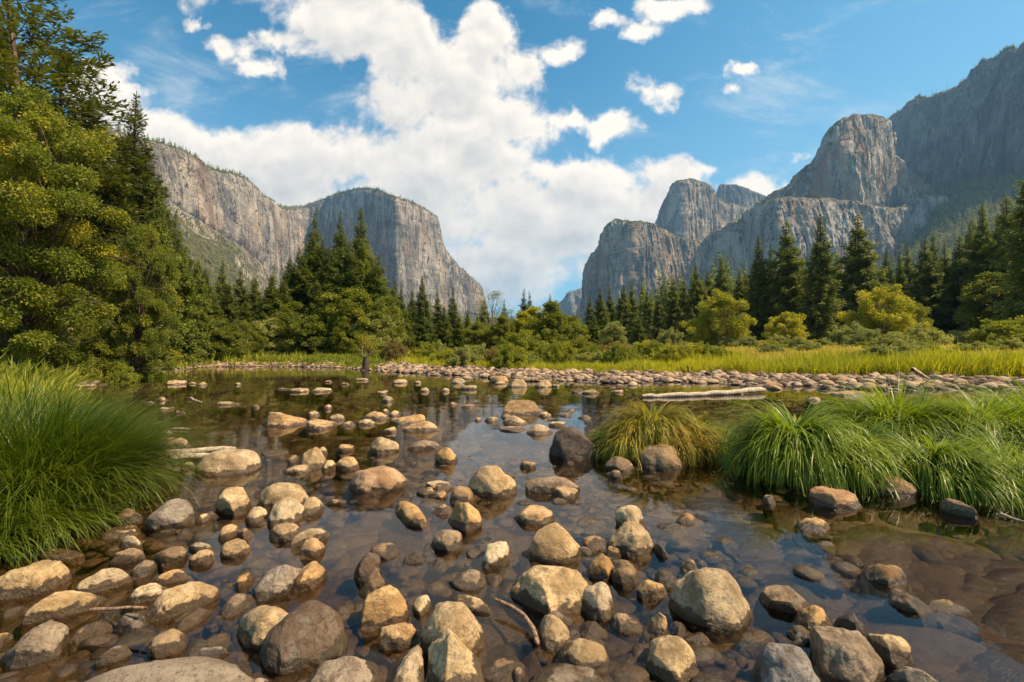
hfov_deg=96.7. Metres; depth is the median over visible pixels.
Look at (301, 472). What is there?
river rock
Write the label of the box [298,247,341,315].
conifer tree
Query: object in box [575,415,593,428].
river rock
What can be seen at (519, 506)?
river rock
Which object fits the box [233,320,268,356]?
broadleaf tree
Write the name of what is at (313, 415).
river rock
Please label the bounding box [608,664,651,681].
river rock
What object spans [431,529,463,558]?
river rock
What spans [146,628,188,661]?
boulder
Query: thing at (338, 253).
conifer tree
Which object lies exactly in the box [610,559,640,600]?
river rock
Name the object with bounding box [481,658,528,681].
boulder
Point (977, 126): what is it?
mountain wall
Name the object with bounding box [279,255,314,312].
conifer tree
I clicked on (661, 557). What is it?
river rock
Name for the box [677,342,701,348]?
shrub
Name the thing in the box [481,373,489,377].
bar boulder
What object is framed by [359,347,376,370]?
snag
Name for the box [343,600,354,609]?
river rock
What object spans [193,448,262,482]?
boulder
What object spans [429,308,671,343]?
deep woods
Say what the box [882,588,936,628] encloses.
boulder
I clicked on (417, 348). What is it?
shrub
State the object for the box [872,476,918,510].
boulder
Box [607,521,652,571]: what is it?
boulder
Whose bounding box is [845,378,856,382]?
bar boulder
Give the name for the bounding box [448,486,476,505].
river rock
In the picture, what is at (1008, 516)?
driftwood branch
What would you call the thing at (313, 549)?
river rock
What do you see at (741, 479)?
river rock
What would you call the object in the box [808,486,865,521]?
boulder
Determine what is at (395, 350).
shrub
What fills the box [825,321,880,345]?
shrub
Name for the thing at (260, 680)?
river rock
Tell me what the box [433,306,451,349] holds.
conifer tree
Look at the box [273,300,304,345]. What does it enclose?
broadleaf tree
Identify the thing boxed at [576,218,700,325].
mountain rock
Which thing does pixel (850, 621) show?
river rock
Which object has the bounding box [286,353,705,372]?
sedge strip
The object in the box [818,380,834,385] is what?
bar boulder
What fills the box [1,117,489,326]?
mountain cliff
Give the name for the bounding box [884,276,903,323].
conifer tree
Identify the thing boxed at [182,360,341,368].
shore cobbles
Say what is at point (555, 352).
shrub
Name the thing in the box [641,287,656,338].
conifer tree
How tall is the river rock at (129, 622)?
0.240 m
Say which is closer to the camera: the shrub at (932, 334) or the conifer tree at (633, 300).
the shrub at (932, 334)
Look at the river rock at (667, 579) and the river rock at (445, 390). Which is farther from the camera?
the river rock at (445, 390)
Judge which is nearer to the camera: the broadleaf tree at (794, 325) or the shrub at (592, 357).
the shrub at (592, 357)
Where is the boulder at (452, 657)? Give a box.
[427,628,485,681]
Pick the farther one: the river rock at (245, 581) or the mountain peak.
the mountain peak
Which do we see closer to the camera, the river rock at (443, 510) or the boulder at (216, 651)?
the boulder at (216, 651)
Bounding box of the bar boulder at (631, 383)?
[628,381,637,385]
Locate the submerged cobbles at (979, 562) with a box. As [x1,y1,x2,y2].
[0,433,1023,661]
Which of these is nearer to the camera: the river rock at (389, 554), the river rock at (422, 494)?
the river rock at (389, 554)
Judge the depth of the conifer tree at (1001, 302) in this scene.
91.92 m
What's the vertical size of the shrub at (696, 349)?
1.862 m
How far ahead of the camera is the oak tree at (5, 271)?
21.93 m
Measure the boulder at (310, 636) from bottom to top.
0.449 m
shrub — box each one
[0,356,46,367]
[32,341,101,377]
[99,362,142,383]
[138,366,172,378]
[264,350,285,355]
[363,349,387,358]
[379,339,409,362]
[406,341,438,355]
[411,348,434,358]
[414,341,441,356]
[429,347,454,357]
[430,348,452,361]
[432,340,445,350]
[441,347,460,359]
[445,344,482,366]
[460,345,483,362]
[473,342,498,353]
[481,346,499,361]
[484,347,496,367]
[490,343,526,367]
[493,329,548,352]
[502,345,534,367]
[527,353,542,363]
[529,343,560,360]
[541,340,568,364]
[562,341,580,361]
[570,352,587,363]
[576,346,596,354]
[581,349,604,363]
[586,343,603,352]
[598,344,611,350]
[598,346,633,363]
[605,341,627,347]
[606,342,628,363]
[626,347,647,361]
[630,339,653,354]
[640,339,663,359]
[650,343,684,362]
[656,326,683,345]
[672,341,712,361]
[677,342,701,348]
[689,341,717,361]
[709,335,737,346]
[710,344,740,359]
[734,334,759,347]
[755,343,784,352]
[758,340,787,348]
[760,333,789,345]
[783,336,816,347]
[791,341,823,350]
[812,338,836,346]
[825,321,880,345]
[842,326,883,345]
[854,340,870,347]
[859,344,909,359]
[866,331,923,347]
[889,340,930,355]
[896,324,953,345]
[908,335,933,345]
[925,344,950,352]
[941,327,986,344]
[951,340,995,351]
[966,315,1023,342]
[983,339,997,345]
[992,337,1023,350]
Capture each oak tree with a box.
[0,81,178,365]
[0,189,51,330]
[85,212,183,373]
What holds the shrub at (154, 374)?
on the ground at (418, 473)
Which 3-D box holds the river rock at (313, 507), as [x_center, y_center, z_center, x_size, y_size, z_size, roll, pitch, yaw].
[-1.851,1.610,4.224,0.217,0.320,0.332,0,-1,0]
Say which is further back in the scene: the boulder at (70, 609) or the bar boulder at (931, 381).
the bar boulder at (931, 381)
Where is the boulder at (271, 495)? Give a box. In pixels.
[256,482,308,513]
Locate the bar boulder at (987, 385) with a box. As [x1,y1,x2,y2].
[980,383,996,388]
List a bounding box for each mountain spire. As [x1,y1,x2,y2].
[655,178,749,242]
[716,184,765,207]
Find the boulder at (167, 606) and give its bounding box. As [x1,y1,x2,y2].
[146,581,220,629]
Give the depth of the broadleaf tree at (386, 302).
51.42 m
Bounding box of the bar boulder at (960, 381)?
[953,379,968,383]
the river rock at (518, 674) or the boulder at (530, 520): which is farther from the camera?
the boulder at (530, 520)
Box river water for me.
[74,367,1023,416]
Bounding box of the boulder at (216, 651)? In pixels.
[182,645,228,658]
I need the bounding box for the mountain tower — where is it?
[764,114,936,207]
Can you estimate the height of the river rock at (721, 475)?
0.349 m
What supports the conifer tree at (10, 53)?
on the ground at (418, 473)
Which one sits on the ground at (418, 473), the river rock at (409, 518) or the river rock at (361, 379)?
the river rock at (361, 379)
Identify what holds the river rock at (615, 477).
on the submerged cobbles at (979, 562)
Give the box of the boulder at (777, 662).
[752,642,820,681]
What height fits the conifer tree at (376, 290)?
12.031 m
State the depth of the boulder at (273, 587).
2.77 m
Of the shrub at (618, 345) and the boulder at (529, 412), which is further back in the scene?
the shrub at (618, 345)
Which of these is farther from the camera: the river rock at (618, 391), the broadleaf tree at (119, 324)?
the broadleaf tree at (119, 324)
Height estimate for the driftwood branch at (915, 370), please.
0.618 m
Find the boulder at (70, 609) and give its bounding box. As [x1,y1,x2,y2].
[19,590,106,637]
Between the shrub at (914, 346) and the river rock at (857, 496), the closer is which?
the river rock at (857, 496)
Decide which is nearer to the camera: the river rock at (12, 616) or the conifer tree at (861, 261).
the river rock at (12, 616)
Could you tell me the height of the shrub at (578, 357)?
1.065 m
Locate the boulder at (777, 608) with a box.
[753,585,809,633]
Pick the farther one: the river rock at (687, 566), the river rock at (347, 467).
the river rock at (347, 467)
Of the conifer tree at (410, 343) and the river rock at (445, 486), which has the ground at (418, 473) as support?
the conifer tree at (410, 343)
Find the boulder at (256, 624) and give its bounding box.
[236,605,288,654]
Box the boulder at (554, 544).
[529,523,580,567]
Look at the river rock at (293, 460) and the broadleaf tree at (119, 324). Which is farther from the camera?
the broadleaf tree at (119, 324)
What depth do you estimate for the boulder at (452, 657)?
2.05 m
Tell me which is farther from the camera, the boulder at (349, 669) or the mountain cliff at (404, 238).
the mountain cliff at (404, 238)
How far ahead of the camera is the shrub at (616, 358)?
29.92 m
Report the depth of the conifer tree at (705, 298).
107.30 m
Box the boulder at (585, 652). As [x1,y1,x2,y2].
[554,638,609,675]
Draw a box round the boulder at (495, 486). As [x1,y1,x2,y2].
[468,465,516,510]
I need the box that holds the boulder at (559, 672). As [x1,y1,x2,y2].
[530,663,604,681]
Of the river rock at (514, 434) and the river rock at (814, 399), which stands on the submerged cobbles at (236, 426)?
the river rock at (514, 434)
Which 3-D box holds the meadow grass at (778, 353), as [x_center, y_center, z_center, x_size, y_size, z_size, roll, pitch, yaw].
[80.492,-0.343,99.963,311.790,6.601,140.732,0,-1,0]
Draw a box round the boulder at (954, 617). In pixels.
[924,599,985,641]
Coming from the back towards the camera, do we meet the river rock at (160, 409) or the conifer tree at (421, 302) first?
the conifer tree at (421, 302)
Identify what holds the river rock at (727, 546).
on the submerged cobbles at (979, 562)
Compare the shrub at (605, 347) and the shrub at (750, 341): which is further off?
the shrub at (750, 341)
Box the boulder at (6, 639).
[0,633,14,650]
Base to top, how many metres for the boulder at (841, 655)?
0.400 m
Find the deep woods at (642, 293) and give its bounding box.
[604,238,963,338]
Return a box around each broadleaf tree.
[34,318,65,354]
[34,321,76,354]
[57,296,98,356]
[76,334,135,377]
[77,302,98,354]
[93,291,170,359]
[116,353,166,373]
[163,346,183,365]
[184,303,225,360]
[194,339,207,356]
[210,315,231,358]
[212,321,252,360]
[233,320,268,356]
[247,331,276,355]
[248,334,262,354]
[251,317,292,353]
[264,311,298,351]
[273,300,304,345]
[282,315,330,355]
[299,291,356,353]
[322,286,395,353]
[323,320,366,354]
[347,311,401,352]
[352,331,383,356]
[364,295,406,348]
[458,321,490,349]
[467,288,513,349]
[483,315,517,348]
[511,310,533,334]
[515,306,545,326]
[521,300,577,346]
[556,315,593,349]
[598,321,627,345]
[679,288,756,345]
[761,311,809,340]
[835,284,931,334]
[880,300,939,330]
[951,271,1013,332]
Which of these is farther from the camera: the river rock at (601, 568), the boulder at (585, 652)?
the river rock at (601, 568)
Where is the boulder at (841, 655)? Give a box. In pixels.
[809,626,884,681]
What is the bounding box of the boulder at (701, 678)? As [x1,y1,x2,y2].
[691,674,725,681]
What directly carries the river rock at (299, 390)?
on the ground at (418, 473)
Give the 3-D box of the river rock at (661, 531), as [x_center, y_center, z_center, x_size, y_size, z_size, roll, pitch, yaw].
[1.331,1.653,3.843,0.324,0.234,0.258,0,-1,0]
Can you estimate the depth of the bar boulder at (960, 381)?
17.82 m
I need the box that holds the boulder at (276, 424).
[255,412,308,437]
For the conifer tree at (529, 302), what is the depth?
114.88 m
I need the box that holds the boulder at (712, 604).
[667,567,753,644]
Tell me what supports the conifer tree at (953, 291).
on the ground at (418, 473)
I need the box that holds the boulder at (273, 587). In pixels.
[252,564,300,605]
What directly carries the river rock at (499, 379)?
on the ground at (418, 473)
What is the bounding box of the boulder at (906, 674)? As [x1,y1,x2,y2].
[884,666,937,681]
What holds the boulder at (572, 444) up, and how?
on the ground at (418, 473)
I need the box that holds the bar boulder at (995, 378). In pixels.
[985,376,1004,381]
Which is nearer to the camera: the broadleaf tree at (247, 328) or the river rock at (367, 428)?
the river rock at (367, 428)
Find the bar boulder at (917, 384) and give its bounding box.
[903,381,921,388]
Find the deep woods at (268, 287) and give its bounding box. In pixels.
[215,264,433,320]
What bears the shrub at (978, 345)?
on the ground at (418, 473)
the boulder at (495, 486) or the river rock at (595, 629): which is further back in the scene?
the boulder at (495, 486)
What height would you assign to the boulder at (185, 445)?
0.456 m
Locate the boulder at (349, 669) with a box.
[306,656,379,681]
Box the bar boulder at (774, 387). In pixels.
[766,385,783,389]
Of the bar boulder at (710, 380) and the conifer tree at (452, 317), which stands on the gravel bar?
the bar boulder at (710, 380)
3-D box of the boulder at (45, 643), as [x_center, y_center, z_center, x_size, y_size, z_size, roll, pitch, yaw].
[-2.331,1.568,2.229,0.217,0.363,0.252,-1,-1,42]
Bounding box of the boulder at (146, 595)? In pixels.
[125,583,167,613]
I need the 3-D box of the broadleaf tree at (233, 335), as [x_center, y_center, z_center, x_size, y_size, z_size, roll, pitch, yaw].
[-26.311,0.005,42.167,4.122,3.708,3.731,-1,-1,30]
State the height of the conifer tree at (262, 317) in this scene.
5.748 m
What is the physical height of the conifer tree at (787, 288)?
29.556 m
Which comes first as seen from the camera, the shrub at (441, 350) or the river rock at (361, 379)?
the river rock at (361, 379)
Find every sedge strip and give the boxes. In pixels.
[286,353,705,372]
[676,334,1023,376]
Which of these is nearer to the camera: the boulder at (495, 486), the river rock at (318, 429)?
the boulder at (495, 486)
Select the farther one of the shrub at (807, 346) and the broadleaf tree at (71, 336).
the shrub at (807, 346)
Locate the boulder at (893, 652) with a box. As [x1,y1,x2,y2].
[867,633,914,674]
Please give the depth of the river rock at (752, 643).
2.34 m
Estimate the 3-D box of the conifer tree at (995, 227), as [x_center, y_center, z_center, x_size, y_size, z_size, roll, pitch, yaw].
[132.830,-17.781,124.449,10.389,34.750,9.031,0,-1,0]
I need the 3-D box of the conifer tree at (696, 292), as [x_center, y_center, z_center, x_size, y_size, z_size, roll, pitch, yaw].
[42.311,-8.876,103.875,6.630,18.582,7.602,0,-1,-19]
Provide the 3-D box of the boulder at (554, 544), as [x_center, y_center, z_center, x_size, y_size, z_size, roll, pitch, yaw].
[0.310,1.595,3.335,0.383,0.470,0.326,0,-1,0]
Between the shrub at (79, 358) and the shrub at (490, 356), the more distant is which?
the shrub at (490, 356)
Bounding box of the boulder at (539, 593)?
[511,565,587,628]
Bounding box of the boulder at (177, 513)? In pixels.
[141,498,194,536]
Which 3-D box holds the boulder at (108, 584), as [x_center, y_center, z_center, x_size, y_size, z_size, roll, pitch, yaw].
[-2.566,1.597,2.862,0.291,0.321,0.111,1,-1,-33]
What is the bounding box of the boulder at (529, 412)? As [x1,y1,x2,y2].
[500,400,543,424]
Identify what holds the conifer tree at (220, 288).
on the ground at (418, 473)
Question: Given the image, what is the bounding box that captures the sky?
[0,0,1023,317]
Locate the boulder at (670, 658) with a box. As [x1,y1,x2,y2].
[645,635,698,681]
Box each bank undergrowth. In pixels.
[0,350,384,414]
[257,352,387,364]
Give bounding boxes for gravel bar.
[68,360,1023,393]
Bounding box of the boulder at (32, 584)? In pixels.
[0,559,72,612]
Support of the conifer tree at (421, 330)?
on the ground at (418, 473)
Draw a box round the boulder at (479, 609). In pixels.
[451,594,492,624]
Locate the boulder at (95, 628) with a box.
[67,619,117,653]
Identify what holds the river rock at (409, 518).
on the submerged cobbles at (979, 562)
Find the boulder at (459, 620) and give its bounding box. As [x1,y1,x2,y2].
[420,601,486,663]
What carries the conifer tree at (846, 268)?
on the ground at (418, 473)
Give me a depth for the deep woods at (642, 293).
179.19 m
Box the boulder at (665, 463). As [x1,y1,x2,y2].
[633,444,685,481]
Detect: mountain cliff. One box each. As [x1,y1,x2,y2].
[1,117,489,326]
[686,193,948,296]
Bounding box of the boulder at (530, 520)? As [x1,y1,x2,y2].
[513,505,555,535]
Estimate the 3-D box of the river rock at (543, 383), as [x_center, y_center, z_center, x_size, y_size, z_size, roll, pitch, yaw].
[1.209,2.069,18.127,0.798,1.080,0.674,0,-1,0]
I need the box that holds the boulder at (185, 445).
[150,437,192,453]
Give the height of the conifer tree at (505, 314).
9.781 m
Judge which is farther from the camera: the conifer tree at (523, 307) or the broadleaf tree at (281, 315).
the conifer tree at (523, 307)
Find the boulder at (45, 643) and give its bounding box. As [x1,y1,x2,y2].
[0,620,68,671]
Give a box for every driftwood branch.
[89,606,147,611]
[495,598,539,645]
[911,367,929,379]
[999,513,1023,522]
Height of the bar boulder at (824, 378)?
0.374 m
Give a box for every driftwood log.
[163,446,235,457]
[171,453,209,460]
[641,387,765,397]
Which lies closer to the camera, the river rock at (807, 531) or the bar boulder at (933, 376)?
the river rock at (807, 531)
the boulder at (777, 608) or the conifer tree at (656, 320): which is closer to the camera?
the boulder at (777, 608)
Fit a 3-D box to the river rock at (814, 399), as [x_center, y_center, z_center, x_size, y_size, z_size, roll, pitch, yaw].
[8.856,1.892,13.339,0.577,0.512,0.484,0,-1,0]
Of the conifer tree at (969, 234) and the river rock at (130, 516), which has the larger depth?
the conifer tree at (969, 234)
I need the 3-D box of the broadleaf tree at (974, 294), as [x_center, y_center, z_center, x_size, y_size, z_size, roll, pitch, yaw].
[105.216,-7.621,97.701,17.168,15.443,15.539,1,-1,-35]
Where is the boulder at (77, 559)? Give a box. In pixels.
[36,549,84,568]
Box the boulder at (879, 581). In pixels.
[852,564,913,598]
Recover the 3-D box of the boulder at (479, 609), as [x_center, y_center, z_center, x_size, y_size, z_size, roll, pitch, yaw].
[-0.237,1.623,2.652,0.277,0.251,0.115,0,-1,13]
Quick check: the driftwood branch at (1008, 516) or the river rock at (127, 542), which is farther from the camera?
the driftwood branch at (1008, 516)
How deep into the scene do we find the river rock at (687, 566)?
3.08 m
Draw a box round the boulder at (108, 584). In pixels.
[75,568,133,600]
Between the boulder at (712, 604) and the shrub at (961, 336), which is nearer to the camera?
the boulder at (712, 604)
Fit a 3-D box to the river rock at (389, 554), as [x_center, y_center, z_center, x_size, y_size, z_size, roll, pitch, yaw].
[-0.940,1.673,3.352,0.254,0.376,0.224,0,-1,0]
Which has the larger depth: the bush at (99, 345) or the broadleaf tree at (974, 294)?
the broadleaf tree at (974, 294)
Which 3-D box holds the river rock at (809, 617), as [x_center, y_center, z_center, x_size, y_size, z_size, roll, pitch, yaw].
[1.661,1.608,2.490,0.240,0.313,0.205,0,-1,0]
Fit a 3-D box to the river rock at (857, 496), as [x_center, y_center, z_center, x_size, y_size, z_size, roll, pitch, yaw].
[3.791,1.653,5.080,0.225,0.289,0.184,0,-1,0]
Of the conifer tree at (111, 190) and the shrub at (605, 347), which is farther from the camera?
the shrub at (605, 347)
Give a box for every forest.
[45,109,478,283]
[141,192,474,323]
[888,41,1022,118]
[893,169,1023,275]
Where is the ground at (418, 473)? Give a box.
[19,348,1020,589]
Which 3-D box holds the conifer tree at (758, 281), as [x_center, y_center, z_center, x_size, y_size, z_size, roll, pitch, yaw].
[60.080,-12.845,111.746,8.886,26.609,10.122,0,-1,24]
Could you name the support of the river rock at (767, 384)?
on the ground at (418, 473)
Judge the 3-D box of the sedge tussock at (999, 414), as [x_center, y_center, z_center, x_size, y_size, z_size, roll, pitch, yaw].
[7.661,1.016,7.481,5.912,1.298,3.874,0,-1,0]
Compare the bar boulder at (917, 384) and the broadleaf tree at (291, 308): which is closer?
the bar boulder at (917, 384)
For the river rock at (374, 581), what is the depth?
2.79 m
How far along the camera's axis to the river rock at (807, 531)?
3.77 m
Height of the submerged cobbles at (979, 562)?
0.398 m
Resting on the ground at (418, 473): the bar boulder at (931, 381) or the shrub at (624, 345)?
the shrub at (624, 345)
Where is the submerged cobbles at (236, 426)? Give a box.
[123,395,1023,448]
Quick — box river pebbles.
[0,454,865,681]
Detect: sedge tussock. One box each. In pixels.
[0,348,223,570]
[584,398,728,468]
[590,407,740,464]
[694,388,942,502]
[794,368,1023,458]
[857,420,1023,517]
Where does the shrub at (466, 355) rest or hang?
on the ground at (418, 473)
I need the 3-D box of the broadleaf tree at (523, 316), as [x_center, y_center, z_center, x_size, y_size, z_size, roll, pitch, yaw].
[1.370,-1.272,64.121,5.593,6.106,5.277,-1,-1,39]
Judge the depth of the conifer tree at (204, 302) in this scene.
40.04 m
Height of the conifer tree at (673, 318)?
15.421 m
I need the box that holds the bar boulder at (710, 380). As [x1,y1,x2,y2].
[705,378,718,382]
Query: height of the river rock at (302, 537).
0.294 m
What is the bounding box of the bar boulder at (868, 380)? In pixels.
[861,379,875,382]
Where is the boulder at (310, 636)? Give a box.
[258,600,348,678]
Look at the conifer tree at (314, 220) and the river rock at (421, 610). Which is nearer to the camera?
the river rock at (421, 610)
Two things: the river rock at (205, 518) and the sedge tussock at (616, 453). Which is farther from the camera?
the sedge tussock at (616, 453)
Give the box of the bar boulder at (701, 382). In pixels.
[694,380,706,383]
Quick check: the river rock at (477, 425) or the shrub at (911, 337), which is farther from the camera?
the shrub at (911, 337)
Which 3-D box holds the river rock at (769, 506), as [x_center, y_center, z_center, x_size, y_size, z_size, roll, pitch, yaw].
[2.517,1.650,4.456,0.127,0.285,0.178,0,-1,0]
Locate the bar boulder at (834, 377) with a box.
[829,375,846,381]
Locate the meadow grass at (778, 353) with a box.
[408,338,1023,361]
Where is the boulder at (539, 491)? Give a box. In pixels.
[525,476,579,508]
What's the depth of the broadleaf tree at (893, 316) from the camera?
74.41 m
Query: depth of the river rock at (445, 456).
6.02 m
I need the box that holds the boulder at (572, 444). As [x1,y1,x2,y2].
[547,426,601,472]
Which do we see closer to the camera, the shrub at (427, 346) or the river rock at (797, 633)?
the river rock at (797, 633)
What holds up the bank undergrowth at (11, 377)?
on the ground at (418, 473)
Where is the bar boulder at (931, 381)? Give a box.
[925,380,942,384]
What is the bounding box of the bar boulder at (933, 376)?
[930,374,942,379]
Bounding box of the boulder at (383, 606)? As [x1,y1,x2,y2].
[359,585,410,641]
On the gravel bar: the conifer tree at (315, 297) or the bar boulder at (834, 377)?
the bar boulder at (834, 377)
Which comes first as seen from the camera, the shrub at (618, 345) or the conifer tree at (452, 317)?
the shrub at (618, 345)
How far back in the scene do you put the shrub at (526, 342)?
41.09 m
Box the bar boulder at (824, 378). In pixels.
[819,376,828,379]
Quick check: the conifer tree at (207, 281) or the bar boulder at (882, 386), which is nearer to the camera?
the bar boulder at (882, 386)
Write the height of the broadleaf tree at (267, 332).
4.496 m
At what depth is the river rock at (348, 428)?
8.85 m
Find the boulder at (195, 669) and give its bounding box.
[85,656,256,681]
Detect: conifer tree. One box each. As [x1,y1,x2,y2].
[0,0,168,333]
[0,22,89,277]
[1,41,110,341]
[7,87,142,343]
[94,90,195,297]
[95,251,184,370]
[147,174,194,280]
[149,188,196,368]
[170,232,209,365]
[171,209,193,278]
[185,255,198,279]
[191,259,222,361]
[199,268,221,315]
[205,293,227,321]
[214,259,230,309]
[216,284,241,324]
[230,264,250,328]
[234,300,255,331]
[235,278,262,326]
[251,273,280,328]
[258,312,266,335]
[265,281,298,316]
[273,257,305,310]
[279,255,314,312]
[293,247,303,277]
[298,232,322,303]
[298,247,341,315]
[302,210,327,271]
[303,280,327,351]
[311,240,327,286]
[326,255,372,318]
[329,210,349,266]
[329,225,350,288]
[337,240,384,293]
[338,240,356,293]
[347,207,384,278]
[357,263,408,343]
[373,254,404,338]
[390,288,415,350]
[392,278,398,300]
[398,286,411,326]
[402,312,416,351]
[406,291,417,333]
[409,276,437,344]
[412,308,436,346]
[431,289,442,341]
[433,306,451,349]
[446,289,461,347]
[446,316,470,349]
[463,309,472,342]
[478,299,490,327]
[501,301,509,333]
[516,289,528,318]
[526,294,533,308]
[580,294,594,338]
[586,316,602,344]
[592,285,609,345]
[605,286,615,324]
[612,285,634,344]
[627,281,639,336]
[627,318,650,345]
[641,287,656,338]
[649,296,666,342]
[658,276,687,339]
[677,276,689,336]
[681,308,697,342]
[683,262,707,332]
[699,275,709,305]
[703,271,726,321]
[709,257,734,331]
[732,269,749,332]
[741,234,775,340]
[757,221,808,338]
[763,242,780,330]
[795,213,846,339]
[821,253,849,336]
[829,213,894,329]
[843,241,862,287]
[877,248,894,283]
[878,270,889,328]
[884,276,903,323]
[888,255,912,296]
[898,240,916,284]
[902,238,958,334]
[906,264,913,289]
[926,233,939,286]
[930,278,944,325]
[935,241,957,316]
[939,268,965,333]
[942,234,970,317]
[946,203,998,330]
[950,219,978,278]
[957,224,974,290]
[963,197,1020,317]
[984,180,1023,315]
[989,169,1023,326]
[991,215,1001,245]
[991,268,1020,320]
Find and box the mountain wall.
[889,42,1023,271]
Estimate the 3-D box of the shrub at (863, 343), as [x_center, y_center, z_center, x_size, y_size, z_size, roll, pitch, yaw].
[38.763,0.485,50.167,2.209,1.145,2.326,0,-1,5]
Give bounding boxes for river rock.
[0,606,27,629]
[93,525,145,552]
[94,645,132,670]
[108,548,144,573]
[115,508,144,526]
[115,613,149,636]
[119,536,143,552]
[129,560,158,588]
[152,569,194,588]
[154,546,189,573]
[158,407,174,417]
[167,380,186,384]
[172,411,186,420]
[174,608,211,642]
[179,462,195,478]
[186,639,207,650]
[187,542,214,556]
[188,549,216,580]
[196,513,212,524]
[206,401,247,415]
[215,486,251,520]
[216,593,256,633]
[217,524,239,549]
[219,538,252,564]
[235,573,254,593]
[237,528,254,549]
[244,506,268,535]
[251,405,260,418]
[252,678,269,681]
[259,450,289,464]
[267,497,303,532]
[268,523,301,550]
[281,465,311,482]
[285,561,328,600]
[287,455,299,467]
[289,388,309,403]
[290,528,329,549]
[298,447,325,480]
[300,538,326,568]
[303,497,323,525]
[304,419,337,439]
[307,411,320,420]
[311,387,331,403]
[320,447,327,459]
[320,460,336,479]
[321,404,332,419]
[328,414,346,426]
[334,456,360,481]
[335,444,355,460]
[338,421,357,437]
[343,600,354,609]
[352,567,384,602]
[353,552,383,597]
[355,378,368,380]
[357,419,377,437]
[362,411,390,429]
[367,437,398,465]
[370,542,400,576]
[377,390,387,404]
[379,396,395,412]
[379,622,417,670]
[381,409,389,415]
[382,427,398,441]
[387,645,427,681]
[388,410,401,419]
[388,414,425,433]
[392,379,407,382]
[392,501,431,539]
[399,421,441,441]
[402,552,428,579]
[403,440,442,461]
[412,595,431,631]
[415,487,433,508]
[419,387,431,403]
[425,480,453,499]
[428,491,448,504]
[431,504,452,524]
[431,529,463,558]
[434,447,456,476]
[436,409,444,425]
[441,388,450,402]
[447,502,481,537]
[448,402,459,416]
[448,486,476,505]
[448,569,489,601]
[451,378,465,383]
[460,404,480,421]
[461,385,476,396]
[474,417,481,432]
[480,541,510,584]
[483,417,500,432]
[490,376,508,381]
[493,426,526,443]
[499,414,510,425]
[502,415,528,429]
[506,379,527,395]
[512,667,524,681]
[514,500,532,514]
[520,461,536,479]
[524,424,553,447]
[534,379,551,387]
[538,412,552,426]
[538,614,569,665]
[548,421,567,434]
[552,486,579,511]
[555,408,580,424]
[555,412,572,426]
[568,388,582,402]
[569,629,580,639]
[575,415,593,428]
[579,621,608,639]
[580,546,592,571]
[581,536,606,558]
[582,389,599,405]
[582,581,615,630]
[586,553,614,588]
[604,456,633,483]
[606,546,620,558]
[607,613,642,641]
[608,470,622,492]
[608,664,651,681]
[610,390,623,403]
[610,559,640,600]
[615,505,645,529]
[636,579,668,617]
[639,612,669,643]
[651,523,687,540]
[652,544,670,569]
[654,570,676,599]
[672,623,686,638]
[675,512,700,534]
[680,559,697,578]
[684,632,715,648]
[711,536,739,558]
[716,455,733,478]
[734,629,775,659]
[735,459,752,480]
[762,495,776,517]
[764,382,782,386]
[786,625,809,644]
[794,517,832,549]
[795,605,832,630]
[806,397,821,413]
[831,391,865,395]
[834,612,866,638]
[849,483,863,499]
[938,498,979,534]
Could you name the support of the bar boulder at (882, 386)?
on the gravel bar
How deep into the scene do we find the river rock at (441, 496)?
4.58 m
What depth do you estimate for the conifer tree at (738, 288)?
117.78 m
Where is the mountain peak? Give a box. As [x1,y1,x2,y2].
[490,288,581,327]
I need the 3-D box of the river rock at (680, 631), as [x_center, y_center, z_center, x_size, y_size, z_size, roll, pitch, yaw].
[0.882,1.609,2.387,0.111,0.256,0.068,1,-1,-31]
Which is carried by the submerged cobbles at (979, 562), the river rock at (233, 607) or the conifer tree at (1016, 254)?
the river rock at (233, 607)
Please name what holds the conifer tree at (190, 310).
on the ground at (418, 473)
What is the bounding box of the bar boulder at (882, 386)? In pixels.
[876,384,888,389]
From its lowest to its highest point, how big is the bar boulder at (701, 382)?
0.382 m
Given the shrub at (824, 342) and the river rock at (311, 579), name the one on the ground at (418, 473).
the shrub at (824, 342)
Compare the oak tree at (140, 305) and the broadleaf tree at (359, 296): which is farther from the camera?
the broadleaf tree at (359, 296)
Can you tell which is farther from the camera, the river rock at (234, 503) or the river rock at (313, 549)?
the river rock at (234, 503)
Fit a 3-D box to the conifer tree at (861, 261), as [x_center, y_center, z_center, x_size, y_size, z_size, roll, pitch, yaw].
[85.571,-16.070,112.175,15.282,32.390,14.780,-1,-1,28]
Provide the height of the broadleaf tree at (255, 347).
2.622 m
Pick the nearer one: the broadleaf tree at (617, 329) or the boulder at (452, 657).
the boulder at (452, 657)
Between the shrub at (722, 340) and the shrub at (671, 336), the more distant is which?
the shrub at (671, 336)
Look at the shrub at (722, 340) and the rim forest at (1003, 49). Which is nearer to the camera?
the shrub at (722, 340)
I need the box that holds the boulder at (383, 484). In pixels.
[347,465,407,506]

